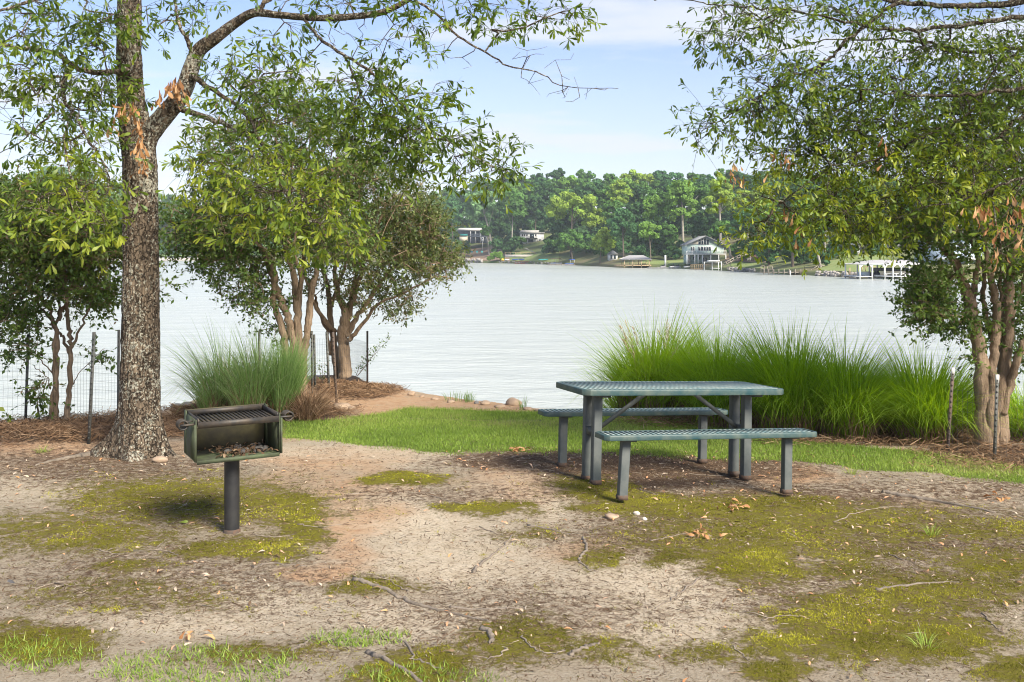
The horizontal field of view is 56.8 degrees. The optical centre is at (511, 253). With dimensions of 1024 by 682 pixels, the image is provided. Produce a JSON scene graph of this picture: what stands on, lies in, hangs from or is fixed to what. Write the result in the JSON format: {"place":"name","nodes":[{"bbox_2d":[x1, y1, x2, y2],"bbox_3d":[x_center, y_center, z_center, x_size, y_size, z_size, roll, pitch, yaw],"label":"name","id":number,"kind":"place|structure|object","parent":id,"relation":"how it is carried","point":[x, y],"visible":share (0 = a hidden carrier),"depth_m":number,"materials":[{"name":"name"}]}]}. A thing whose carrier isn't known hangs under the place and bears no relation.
{"place":"outdoors","nodes":[
{"label":"outdoors","id":0,"kind":"place"},
{"bbox_2d":[461,246,509,260],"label":"lawn","id":1,"kind":"structure","parent":0,"point":[484,255],"depth_m":392.13,"materials":[{"name":"plant"}]},
{"bbox_2d":[462,190,496,252],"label":"broadleaf tree","id":2,"kind":"object","parent":1,"relation":"on","point":[471,206],"visible":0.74,"depth_m":380.87,"materials":[{"name":"green plant"}]},
{"bbox_2d":[0,375,1023,681],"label":"ground","id":3,"kind":"structure","parent":0,"point":[432,519],"depth_m":5.75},
{"bbox_2d":[0,407,19,422],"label":"sapling","id":4,"kind":"object","parent":3,"relation":"on","point":[7,415],"visible":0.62,"depth_m":10.85,"materials":[{"name":"green plant"}]},
{"bbox_2d":[27,370,48,418],"bbox_3d":[-5.579,1.687,11.106,0.214,0.634,0.276,0,0,11],"label":"sapling","id":5,"kind":"object","parent":3,"relation":"on","point":[37,414],"visible":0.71,"depth_m":11.12,"materials":[{"name":"green plant"}]},
{"bbox_2d":[0,330,119,443],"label":"wire fence","id":6,"kind":"object","parent":3,"relation":"on","point":[91,407],"visible":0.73,"depth_m":10.74,"materials":[{"name":"metal"}]},
{"bbox_2d":[35,452,89,465],"bbox_3d":[-4.120,1.904,8.744,0.139,0.076,0.658,0,0,34],"label":"exposed root","id":7,"kind":"object","parent":3,"relation":"on","point":[84,454],"visible":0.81,"depth_m":8.80,"materials":[{"name":"brown plant"}]},
{"bbox_2d":[0,158,189,422],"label":"myrtle tree","id":8,"kind":"object","parent":3,"relation":"on","point":[93,294],"visible":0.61,"depth_m":10.87,"materials":[{"name":"green plant"}]},
{"bbox_2d":[151,456,167,462],"bbox_3d":[-3.227,1.889,8.676,0.154,0.066,0.095,0,0,0],"label":"rock","id":9,"kind":"object","parent":3,"relation":"on","point":[157,459],"visible":0.97,"depth_m":8.64,"materials":[{"name":"stone"}]},
{"bbox_2d":[179,630,214,639],"bbox_3d":[-1.550,1.889,4.667,0.181,0.049,0.108,0,0,0],"label":"dead leaf pile","id":10,"kind":"object","parent":3,"relation":"on","point":[188,636],"visible":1,"depth_m":4.66,"materials":[{"name":"plant"}]},
{"bbox_2d":[160,313,254,412],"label":"ornamental grass","id":11,"kind":"object","parent":3,"relation":"on","point":[207,400],"depth_m":11.28,"materials":[{"name":"plant"}]},
{"bbox_2d":[175,403,293,533],"bbox_3d":[-1.894,1.494,6.397,0.762,0.870,0.420,0,0,-30],"label":"charcoal grill","id":12,"kind":"object","parent":3,"relation":"on","point":[230,437],"visible":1,"depth_m":6.38,"materials":[{"name":"metal"}]},
{"bbox_2d":[184,311,308,407],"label":"ornamental grass","id":13,"kind":"object","parent":3,"relation":"on","point":[243,390],"depth_m":11.13,"materials":[{"name":"plant"}]},
{"bbox_2d":[253,562,307,567],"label":"exposed root","id":14,"kind":"object","parent":3,"relation":"on","point":[256,566],"visible":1,"depth_m":5.73,"materials":[{"name":"brown plant"}]},
{"bbox_2d":[158,64,410,393],"bbox_3d":[-3.247,-0.252,12.981,3.891,4.750,3.149,0,0,0],"label":"myrtle tree","id":15,"kind":"object","parent":3,"relation":"on","point":[230,256],"visible":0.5,"depth_m":12.61,"materials":[{"name":"green plant"}]},
{"bbox_2d":[252,329,319,419],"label":"ornamental grass","id":16,"kind":"object","parent":3,"relation":"on","point":[298,377],"depth_m":11.39,"materials":[{"name":"plant"}]},
{"bbox_2d":[290,635,314,650],"bbox_3d":[-1.004,1.889,4.593,0.040,0.025,0.214,0,0,18],"label":"stick","id":17,"kind":"object","parent":3,"relation":"on","point":[298,646],"visible":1,"depth_m":4.56,"materials":[{"name":"wood"}]},
{"bbox_2d":[0,0,617,461],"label":"oak tree","id":18,"kind":"object","parent":3,"relation":"on","point":[136,432],"visible":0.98,"depth_m":8.35,"materials":[{"name":"green plant"}]},
{"bbox_2d":[258,331,367,402],"bbox_3d":[-3.080,1.643,14.021,1.568,1.217,3.054,0,0,0],"label":"wire fence","id":19,"kind":"object","parent":3,"relation":"on","point":[365,352],"visible":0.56,"depth_m":13.34,"materials":[{"name":"metal"}]},
{"bbox_2d":[286,383,348,421],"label":"ornamental grass","id":20,"kind":"object","parent":3,"relation":"on","point":[308,407],"depth_m":11.37,"materials":[{"name":"plant"}]},
{"bbox_2d":[333,403,350,410],"bbox_3d":[-2.189,1.977,12.153,0.260,0.114,0.192,0,0,0],"label":"rock","id":21,"kind":"object","parent":3,"relation":"on","point":[344,405],"visible":0.47,"depth_m":12.09,"materials":[{"name":"stone"}]},
{"bbox_2d":[355,333,389,378],"bbox_3d":[-2.419,1.781,16.576,0.706,0.851,0.295,0,0,21],"label":"sapling","id":22,"kind":"object","parent":3,"relation":"on","point":[369,359],"visible":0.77,"depth_m":16.61,"materials":[{"name":"green plant"}]},
{"bbox_2d":[331,636,442,668],"bbox_3d":[-0.552,1.883,4.523,0.677,0.039,0.200,0,0,33],"label":"exposed root","id":23,"kind":"object","parent":3,"relation":"on","point":[407,645],"visible":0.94,"depth_m":4.61,"materials":[{"name":"brown plant"}]},
{"bbox_2d":[365,649,422,681],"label":"stick","id":24,"kind":"object","parent":3,"relation":"on","point":[383,658],"visible":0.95,"depth_m":4.34,"materials":[{"name":"wood"}]},
{"bbox_2d":[352,577,491,621],"bbox_3d":[-0.515,1.886,5.141,1.018,0.049,0.055,0,0,38],"label":"exposed root","id":25,"kind":"object","parent":3,"relation":"on","point":[387,589],"visible":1,"depth_m":5.15,"materials":[{"name":"brown plant"}]},
{"bbox_2d":[442,391,467,400],"bbox_3d":[-0.759,1.981,13.358,0.401,0.228,0.382,0,0,24],"label":"water reed","id":26,"kind":"object","parent":3,"relation":"on","point":[456,394],"visible":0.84,"depth_m":13.30,"materials":[{"name":"green plant"}]},
{"bbox_2d":[449,605,519,610],"bbox_3d":[-0.149,1.898,5.055,0.381,0.023,0.044,0,0,6],"label":"exposed root","id":27,"kind":"object","parent":3,"relation":"on","point":[465,608],"visible":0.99,"depth_m":5.05,"materials":[{"name":"brown plant"}]},
{"bbox_2d":[480,625,494,643],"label":"exposed root","id":28,"kind":"object","parent":3,"relation":"on","point":[490,633],"visible":0.99,"depth_m":4.64,"materials":[{"name":"brown plant"}]},
{"bbox_2d":[473,647,508,660],"bbox_3d":[-0.090,1.878,4.446,0.174,0.018,0.086,0,0,-42],"label":"fallen stick","id":29,"kind":"object","parent":3,"relation":"on","point":[506,649],"visible":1,"depth_m":4.42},
{"bbox_2d":[471,534,511,572],"bbox_3d":[-0.117,1.898,5.990,0.041,0.029,0.754,0,0,19],"label":"stick","id":30,"kind":"object","parent":3,"relation":"on","point":[474,570],"visible":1,"depth_m":5.88,"materials":[{"name":"wood"}]},
{"bbox_2d":[0,463,1023,681],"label":"moss","id":31,"kind":"object","parent":3,"relation":"on","point":[604,560],"visible":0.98,"depth_m":5.74,"materials":[{"name":"plant"}]},
{"bbox_2d":[717,498,749,510],"bbox_3d":[1.671,1.892,7.115,0.301,0.074,0.140,0,0,-44],"label":"dead leaf pile","id":32,"kind":"object","parent":31,"relation":"on","point":[743,506],"visible":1,"depth_m":7.13,"materials":[{"name":"plant"}]},
{"bbox_2d":[0,377,1023,471],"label":"pine straw","id":33,"kind":"object","parent":3,"relation":"on","point":[62,425],"visible":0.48,"depth_m":10.16,"materials":[{"name":"plant"}]},
{"bbox_2d":[285,156,476,378],"bbox_3d":[-2.024,0.179,14.301,2.973,3.488,3.319,0,0,0],"label":"myrtle tree","id":34,"kind":"object","parent":33,"relation":"on","point":[406,256],"visible":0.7,"depth_m":14.00,"materials":[{"name":"green plant"}]},
{"bbox_2d":[0,429,1023,681],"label":"leaf litter","id":35,"kind":"object","parent":3,"relation":"on","point":[692,487],"visible":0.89,"depth_m":5.98,"materials":[{"name":"plant"}]},
{"bbox_2d":[506,397,521,405],"bbox_3d":[0.024,2.027,12.814,0.227,0.153,0.166,0,0,0],"label":"rock","id":36,"kind":"object","parent":3,"relation":"on","point":[511,401],"visible":0.73,"depth_m":12.75,"materials":[{"name":"stone"}]},
{"bbox_2d":[520,635,565,653],"bbox_3d":[0.125,1.876,4.523,0.260,0.016,0.107,0,0,35],"label":"fallen stick","id":37,"kind":"object","parent":3,"relation":"on","point":[525,639],"visible":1,"depth_m":4.48,"materials":[{"name":"wood"}]},
{"bbox_2d":[527,524,569,533],"bbox_3d":[0.253,1.890,6.495,0.345,0.025,0.032,0,0,30],"label":"exposed root","id":38,"kind":"object","parent":3,"relation":"on","point":[545,528],"visible":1,"depth_m":6.51,"materials":[{"name":"brown plant"}]},
{"bbox_2d":[568,642,599,656],"bbox_3d":[0.347,1.882,4.512,0.047,0.024,0.224,0,0,45],"label":"exposed root","id":39,"kind":"object","parent":3,"relation":"on","point":[573,651],"visible":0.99,"depth_m":4.50,"materials":[{"name":"brown plant"}]},
{"bbox_2d":[578,536,598,571],"bbox_3d":[0.461,1.892,5.978,0.120,0.028,0.705,0,0,0],"label":"exposed root","id":40,"kind":"object","parent":3,"relation":"on","point":[585,550],"visible":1,"depth_m":5.93,"materials":[{"name":"brown plant"}]},
{"bbox_2d":[605,513,618,519],"bbox_3d":[0.715,1.887,6.779,0.106,0.047,0.082,0,0,0],"label":"rock","id":41,"kind":"object","parent":3,"relation":"on","point":[610,516],"visible":1,"depth_m":6.75,"materials":[{"name":"stone"}]},
{"bbox_2d":[538,407,727,466],"bbox_3d":[1.131,1.696,8.752,1.830,0.502,0.255,2,-3,-16],"label":"bench","id":42,"kind":"object","parent":3,"relation":"on","point":[702,413],"visible":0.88,"depth_m":8.67,"materials":[{"name":"grey metal"}]},
{"bbox_2d":[557,296,742,415],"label":"ornamental grass","id":43,"kind":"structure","parent":3,"relation":"on","point":[622,371],"depth_m":12.11,"materials":[{"name":"plant"}]},
{"bbox_2d":[556,381,783,484],"bbox_3d":[1.335,1.523,8.077,1.830,0.795,0.740,2,-3,-16],"label":"picnic table","id":44,"kind":"object","parent":3,"relation":"on","point":[594,393],"visible":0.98,"depth_m":7.95,"materials":[{"name":"grey metal"}]},
{"bbox_2d":[655,577,699,608],"bbox_3d":[0.936,1.904,5.301,0.037,0.015,0.584,0,0,34],"label":"exposed root","id":45,"kind":"object","parent":3,"relation":"on","point":[693,583],"visible":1,"depth_m":5.31,"materials":[{"name":"brown plant"}]},
{"bbox_2d":[683,523,727,538],"bbox_3d":[1.308,1.870,6.381,0.303,0.094,0.171,0,0,0],"label":"dead leaf pile","id":46,"kind":"object","parent":3,"relation":"on","point":[703,534],"visible":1,"depth_m":6.38,"materials":[{"name":"plant"}]},
{"bbox_2d":[595,428,816,500],"bbox_3d":[1.530,1.643,7.389,1.830,0.502,0.255,2,-3,-16],"label":"bench","id":47,"kind":"object","parent":3,"relation":"on","point":[787,436],"visible":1,"depth_m":7.32,"materials":[{"name":"grey metal"}]},
{"bbox_2d":[628,304,793,427],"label":"ornamental grass","id":48,"kind":"object","parent":3,"relation":"on","point":[687,401],"depth_m":11.39,"materials":[{"name":"plant"}]},
{"bbox_2d":[743,611,807,620],"bbox_3d":[1.380,1.907,4.963,0.348,0.023,0.082,0,0,11],"label":"fallen stick","id":49,"kind":"object","parent":3,"relation":"on","point":[774,616],"visible":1,"depth_m":4.97,"materials":[{"name":"wood"}]},
{"bbox_2d":[678,303,875,434],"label":"ornamental grass","id":50,"kind":"object","parent":3,"relation":"on","point":[771,415],"depth_m":10.67,"materials":[{"name":"plant"}]},
{"bbox_2d":[654,0,1023,280],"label":"oak tree","id":51,"kind":"object","parent":3,"relation":"on","point":[960,180],"visible":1,"depth_m":8.20,"materials":[{"name":"green plant"}]},
{"bbox_2d":[755,318,944,440],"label":"ornamental grass","id":52,"kind":"object","parent":3,"relation":"on","point":[866,398],"depth_m":10.34,"materials":[{"name":"plant"}]},
{"bbox_2d":[834,506,902,521],"bbox_3d":[2.654,1.941,7.104,0.840,0.030,0.081,0,0,-34],"label":"fallen stick","id":53,"kind":"object","parent":3,"relation":"on","point":[865,510],"visible":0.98,"depth_m":7.12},
{"bbox_2d":[875,581,958,589],"bbox_3d":[2.360,1.933,5.519,0.590,0.033,0.042,0,0,-19],"label":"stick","id":54,"kind":"object","parent":3,"relation":"on","point":[903,585],"visible":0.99,"depth_m":5.50,"materials":[{"name":"wood"}]},
{"bbox_2d":[899,627,944,650],"bbox_3d":[2.008,1.891,4.626,0.242,0.107,0.222,0,0,15],"label":"weed tuft","id":55,"kind":"object","parent":3,"relation":"on","point":[922,642],"visible":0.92,"depth_m":4.63,"materials":[{"name":"plant"}]},
{"bbox_2d":[824,333,1022,443],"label":"ornamental grass","id":56,"kind":"object","parent":3,"relation":"on","point":[932,406],"depth_m":10.06,"materials":[{"name":"plant"}]},
{"bbox_2d":[831,46,1023,446],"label":"myrtle tree","id":57,"kind":"object","parent":3,"relation":"on","point":[933,298],"visible":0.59,"depth_m":9.58,"materials":[{"name":"green plant"}]},
{"bbox_2d":[913,522,942,535],"bbox_3d":[2.915,1.911,6.584,0.218,0.129,0.237,0,0,0],"label":"weed tuft","id":58,"kind":"object","parent":3,"relation":"on","point":[926,531],"visible":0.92,"depth_m":6.58,"materials":[{"name":"plant"}]},
{"bbox_2d":[881,490,995,512],"bbox_3d":[3.368,1.964,7.494,0.070,0.047,0.886,0,0,-45],"label":"stick","id":59,"kind":"object","parent":3,"relation":"on","point":[913,496],"visible":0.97,"depth_m":7.55,"materials":[{"name":"wood"}]},
{"bbox_2d":[946,367,1023,462],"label":"wire fence","id":60,"kind":"object","parent":3,"relation":"on","point":[995,415],"visible":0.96,"depth_m":9.30,"materials":[{"name":"metal"}]},
{"bbox_2d":[963,374,1023,441],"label":"ornamental grass","id":61,"kind":"object","parent":3,"relation":"on","point":[1019,424],"depth_m":10.72,"materials":[{"name":"plant"}]},
{"bbox_2d":[984,490,1010,501],"bbox_3d":[3.902,1.956,7.633,0.180,0.049,0.175,0,0,-36],"label":"dead leaf pile","id":62,"kind":"object","parent":3,"relation":"on","point":[995,492],"visible":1,"depth_m":7.62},
{"bbox_2d":[0,261,1023,421],"bbox_3d":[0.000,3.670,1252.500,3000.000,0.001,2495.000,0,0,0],"label":"lake water","id":63,"kind":"structure","parent":0,"point":[496,332],"depth_m":48.21,"materials":[{"name":"grey liquid"}]},
{"bbox_2d":[614,255,651,267],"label":"boathouse","id":64,"kind":"object","parent":63,"relation":"on","point":[636,257],"visible":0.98,"depth_m":239.04,"materials":[{"name":"beige wood"}]},
{"bbox_2d":[757,265,824,273],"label":"dock","id":65,"kind":"object","parent":63,"relation":"in","point":[778,272],"visible":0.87,"depth_m":160.92,"materials":[{"name":"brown wood"}]},
{"bbox_2d":[844,260,919,278],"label":"boat shelter","id":66,"kind":"object","parent":63,"relation":"on","point":[874,262],"visible":0.66,"depth_m":135.52,"materials":[{"name":"white paint"}]},
{"bbox_2d":[873,268,911,276],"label":"pontoon boat","id":67,"kind":"object","parent":63,"relation":"on","point":[887,270],"visible":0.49,"depth_m":136.94,"materials":[{"name":"white paint"}]},
{"bbox_2d":[0,404,1023,681],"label":"lawn grass","id":68,"kind":"structure","parent":0,"point":[400,424],"depth_m":9.64,"materials":[{"name":"plant"}]},
{"bbox_2d":[0,0,1023,218],"label":"sky","id":69,"kind":"structure","parent":0,"point":[618,131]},
{"bbox_2d":[509,251,558,261],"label":"lawn","id":70,"kind":"structure","parent":0,"point":[536,255],"depth_m":339.96,"materials":[{"name":"plant"}]},
{"bbox_2d":[505,252,534,256],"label":"retaining wall","id":71,"kind":"structure","parent":70,"relation":"on","point":[515,255],"depth_m":347.17,"materials":[{"name":"concrete"}]},
{"bbox_2d":[45,210,1023,278],"bbox_3d":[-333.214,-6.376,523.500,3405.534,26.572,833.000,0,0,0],"label":"hills","id":72,"kind":"structure","parent":0,"point":[583,258],"depth_m":256.61,"materials":[{"name":"plant"}]},
{"bbox_2d":[31,165,75,194],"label":"broadleaf tree","id":73,"kind":"object","parent":72,"relation":"on","point":[59,169],"visible":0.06,"depth_m":530.30,"materials":[{"name":"green plant"}]},
{"bbox_2d":[9,258,198,260],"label":"seawall","id":74,"kind":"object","parent":72,"relation":"on","point":[160,259],"depth_m":470.82,"materials":[{"name":"concrete"}]},
{"bbox_2d":[158,202,179,229],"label":"broadleaf tree","id":75,"kind":"object","parent":72,"relation":"on","point":[165,223],"visible":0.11,"depth_m":527.44,"materials":[{"name":"green plant"}]},
{"bbox_2d":[441,195,463,238],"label":"broadleaf tree","id":76,"kind":"object","parent":72,"relation":"on","point":[451,202],"visible":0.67,"depth_m":412.00,"materials":[{"name":"green plant"}]},
{"bbox_2d":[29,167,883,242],"bbox_3d":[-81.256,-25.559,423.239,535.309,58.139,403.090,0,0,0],"label":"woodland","id":77,"kind":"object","parent":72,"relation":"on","point":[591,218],"visible":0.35,"depth_m":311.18,"materials":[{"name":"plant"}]},
{"bbox_2d":[456,228,487,242],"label":"lake house","id":78,"kind":"structure","parent":72,"relation":"on","point":[474,234],"depth_m":414.05,"materials":[{"name":"wood"}]},
{"bbox_2d":[464,258,482,262],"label":"rubble wall","id":79,"kind":"structure","parent":72,"relation":"on","point":[477,260],"depth_m":374.48,"materials":[{"name":"stone"}]},
{"bbox_2d":[480,225,491,254],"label":"broadleaf tree","id":80,"kind":"object","parent":72,"relation":"on","point":[485,231],"visible":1,"depth_m":382.54,"materials":[{"name":"green plant"}]},
{"bbox_2d":[487,251,504,259],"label":"waterside bush","id":81,"kind":"object","parent":72,"relation":"on","point":[499,255],"visible":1,"depth_m":357.98,"materials":[{"name":"green plant"}]},
{"bbox_2d":[3,167,1023,263],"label":"woodland","id":82,"kind":"object","parent":72,"relation":"on","point":[500,225],"visible":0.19,"depth_m":337.52,"materials":[{"name":"plant"}]},
{"bbox_2d":[500,187,529,237],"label":"broadleaf tree","id":83,"kind":"object","parent":72,"relation":"on","point":[517,206],"visible":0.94,"depth_m":373.62,"materials":[{"name":"green plant"}]},
{"bbox_2d":[519,230,544,243],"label":"lake house","id":84,"kind":"structure","parent":72,"relation":"on","point":[530,236],"depth_m":388.46,"materials":[{"name":"white paint"}]},
{"bbox_2d":[524,195,549,229],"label":"broadleaf tree","id":85,"kind":"object","parent":72,"relation":"on","point":[532,204],"visible":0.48,"depth_m":387.07,"materials":[{"name":"green plant"}]},
{"bbox_2d":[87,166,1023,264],"bbox_3d":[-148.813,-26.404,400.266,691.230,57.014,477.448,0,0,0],"label":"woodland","id":86,"kind":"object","parent":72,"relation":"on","point":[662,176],"visible":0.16,"depth_m":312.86,"materials":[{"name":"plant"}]},
{"bbox_2d":[551,229,586,260],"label":"broadleaf tree","id":87,"kind":"object","parent":72,"relation":"on","point":[566,241],"visible":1,"depth_m":299.20,"materials":[{"name":"green plant"}]},
{"bbox_2d":[544,191,597,256],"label":"broadleaf tree","id":88,"kind":"object","parent":72,"relation":"on","point":[567,201],"visible":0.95,"depth_m":312.59,"materials":[{"name":"green plant"}]},
{"bbox_2d":[590,226,616,262],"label":"broadleaf tree","id":89,"kind":"object","parent":72,"relation":"on","point":[602,237],"visible":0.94,"depth_m":268.11,"materials":[{"name":"green plant"}]},
{"bbox_2d":[608,250,617,260],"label":"cottage","id":90,"kind":"structure","parent":72,"relation":"on","point":[613,255],"depth_m":267.75,"materials":[{"name":"white paint"}]},
{"bbox_2d":[606,207,636,260],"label":"broadleaf tree","id":91,"kind":"object","parent":72,"relation":"on","point":[621,220],"visible":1,"depth_m":259.88,"materials":[{"name":"green plant"}]},
{"bbox_2d":[658,222,678,258],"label":"broadleaf tree","id":92,"kind":"object","parent":72,"relation":"on","point":[668,235],"visible":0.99,"depth_m":258.12,"materials":[{"name":"green plant"}]},
{"bbox_2d":[664,179,703,255],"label":"tall tree","id":93,"kind":"object","parent":72,"relation":"on","point":[681,192],"visible":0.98,"depth_m":261.00,"materials":[{"name":"green plant"}]},
{"bbox_2d":[688,211,710,236],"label":"broadleaf tree","id":94,"kind":"object","parent":72,"relation":"on","point":[698,221],"visible":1,"depth_m":250.33,"materials":[{"name":"green plant"}]},
{"bbox_2d":[680,236,725,263],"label":"lake house","id":95,"kind":"structure","parent":72,"relation":"on","point":[698,250],"depth_m":227.04,"materials":[{"name":"white"}]},
{"bbox_2d":[700,175,734,241],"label":"broadleaf tree","id":96,"kind":"object","parent":72,"relation":"on","point":[712,196],"visible":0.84,"depth_m":241.25,"materials":[{"name":"green plant"}]},
{"bbox_2d":[708,220,732,257],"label":"broadleaf tree","id":97,"kind":"object","parent":72,"relation":"on","point":[716,225],"visible":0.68,"depth_m":219.34,"materials":[{"name":"green plant"}]},
{"bbox_2d":[727,211,760,256],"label":"broadleaf tree","id":98,"kind":"object","parent":72,"relation":"on","point":[735,225],"visible":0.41,"depth_m":210.09,"materials":[{"name":"green plant"}]},
{"bbox_2d":[751,224,781,265],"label":"broadleaf tree","id":99,"kind":"object","parent":72,"relation":"on","point":[763,236],"visible":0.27,"depth_m":183.11,"materials":[{"name":"green plant"}]},
{"bbox_2d":[777,212,801,266],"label":"broadleaf tree","id":100,"kind":"object","parent":72,"relation":"on","point":[792,253],"visible":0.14,"depth_m":171.02,"materials":[{"name":"green plant"}]},
{"bbox_2d":[797,224,827,266],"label":"broadleaf tree","id":101,"kind":"object","parent":72,"relation":"on","point":[799,242],"visible":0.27,"depth_m":161.14,"materials":[{"name":"green plant"}]},
{"bbox_2d":[815,270,858,277],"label":"rubble wall","id":102,"kind":"structure","parent":72,"relation":"on","point":[833,273],"depth_m":149.47,"materials":[{"name":"stone"}]},
{"bbox_2d":[870,242,886,259],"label":"broadleaf tree","id":103,"kind":"object","parent":72,"relation":"on","point":[877,249],"visible":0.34,"depth_m":160.32,"materials":[{"name":"green plant"}]},
{"bbox_2d":[914,223,980,264],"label":"lake house","id":104,"kind":"structure","parent":72,"relation":"on","point":[943,258],"depth_m":153.36,"materials":[{"name":"white"}]},
{"bbox_2d":[642,259,686,264],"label":"lawn","id":105,"kind":"structure","parent":0,"point":[668,262],"depth_m":245.21,"materials":[{"name":"plant"}]},
{"bbox_2d":[638,221,661,260],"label":"broadleaf tree","id":106,"kind":"object","parent":105,"relation":"on","point":[647,229],"visible":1,"depth_m":249.69,"materials":[{"name":"green plant"}]},
{"bbox_2d":[725,255,765,261],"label":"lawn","id":107,"kind":"structure","parent":0,"point":[739,260],"depth_m":210.75,"materials":[{"name":"plant"}]},
{"bbox_2d":[731,261,762,268],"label":"lawn","id":108,"kind":"structure","parent":0,"point":[750,265],"depth_m":193.87,"materials":[{"name":"plant"}]},
{"bbox_2d":[819,255,886,271],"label":"lawn","id":109,"kind":"structure","parent":0,"point":[832,266],"depth_m":160.69,"materials":[{"name":"plant"}]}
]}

